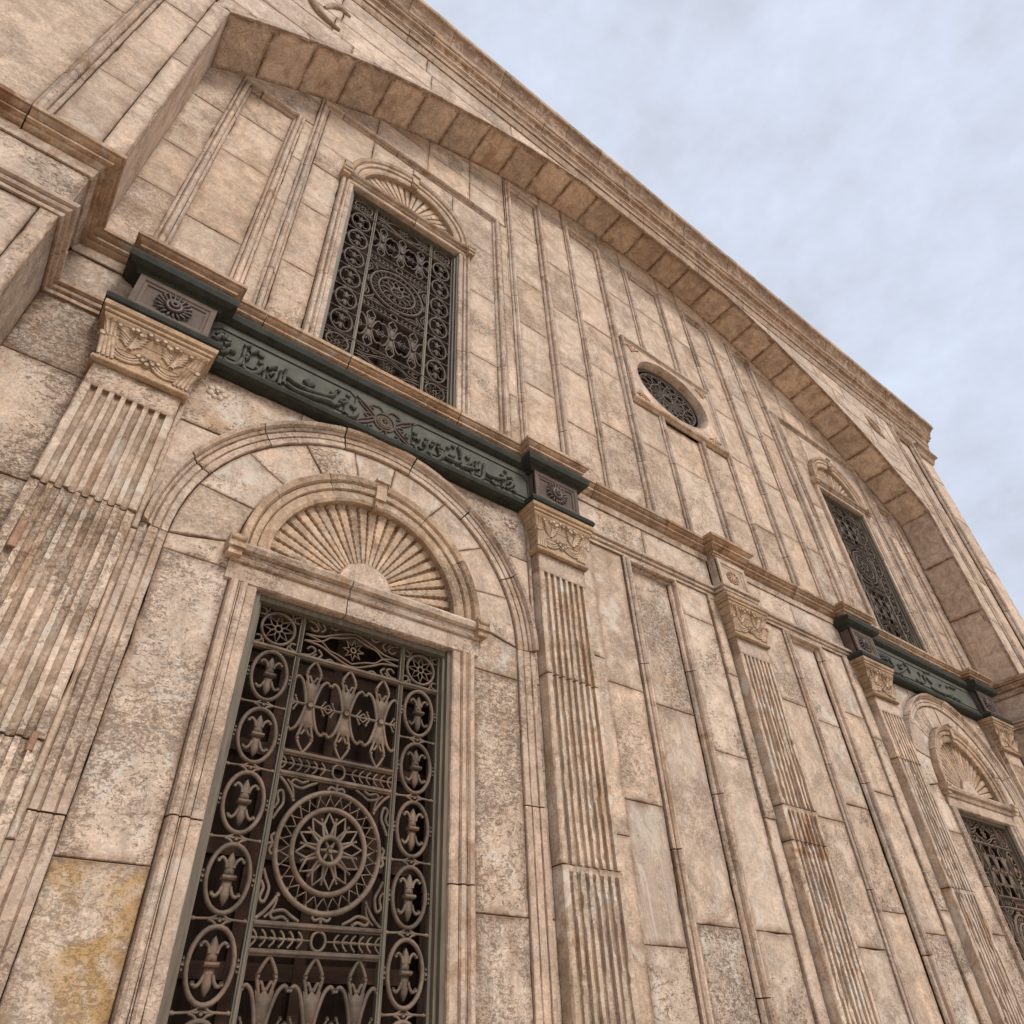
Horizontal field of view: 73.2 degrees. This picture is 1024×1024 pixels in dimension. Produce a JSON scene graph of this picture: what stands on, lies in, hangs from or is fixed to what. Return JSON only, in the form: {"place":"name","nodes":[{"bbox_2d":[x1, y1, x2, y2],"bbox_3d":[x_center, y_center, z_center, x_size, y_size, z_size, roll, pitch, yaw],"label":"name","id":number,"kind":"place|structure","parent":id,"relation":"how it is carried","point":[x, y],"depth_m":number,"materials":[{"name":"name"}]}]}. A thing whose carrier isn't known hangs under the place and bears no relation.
{"place":"outdoors","nodes":[
{"label":"outdoors","id":0,"kind":"place"},
{"bbox_2d":[0,0,1023,1023],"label":"mosque","id":1,"kind":"structure","parent":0,"point":[486,537],"depth_m":7.26,"materials":[{"name":"stone"}]},
{"bbox_2d":[108,473,489,1023],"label":"arched window","id":2,"kind":"structure","parent":1,"relation":"in","point":[313,862],"depth_m":5.33,"materials":[{"name":"grey metal"}]},
{"bbox_2d":[301,158,475,415],"bbox_3d":[-1.641,-3.305,9.859,2.350,5.555,0.630,24,-47,-29],"label":"arched window","id":3,"kind":"structure","parent":1,"relation":"in","point":[390,290],"depth_m":9.79,"materials":[{"name":"grey metal"}]},
{"bbox_2d":[618,334,729,458],"bbox_3d":[3.070,-2.177,13.493,2.590,1.880,0.390,24,-47,-29],"label":"oculus window","id":4,"kind":"structure","parent":1,"relation":"in","point":[655,386],"depth_m":13.57,"materials":[{"name":"beige stone"}]},
{"bbox_2d":[807,457,934,655],"bbox_3d":[7.806,0.970,15.574,2.350,5.555,0.630,24,-47,-29],"label":"arched window","id":5,"kind":"structure","parent":1,"relation":"in","point":[881,592],"depth_m":15.65,"materials":[{"name":"grey metal"}]},
{"bbox_2d":[928,724,1023,981],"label":"arched window","id":6,"kind":"structure","parent":1,"relation":"in","point":[983,813],"depth_m":11.88,"materials":[{"name":"beige stone"}]},
{"bbox_2d":[423,0,1023,620],"label":"sky","id":7,"kind":"structure","parent":0,"point":[862,161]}
]}

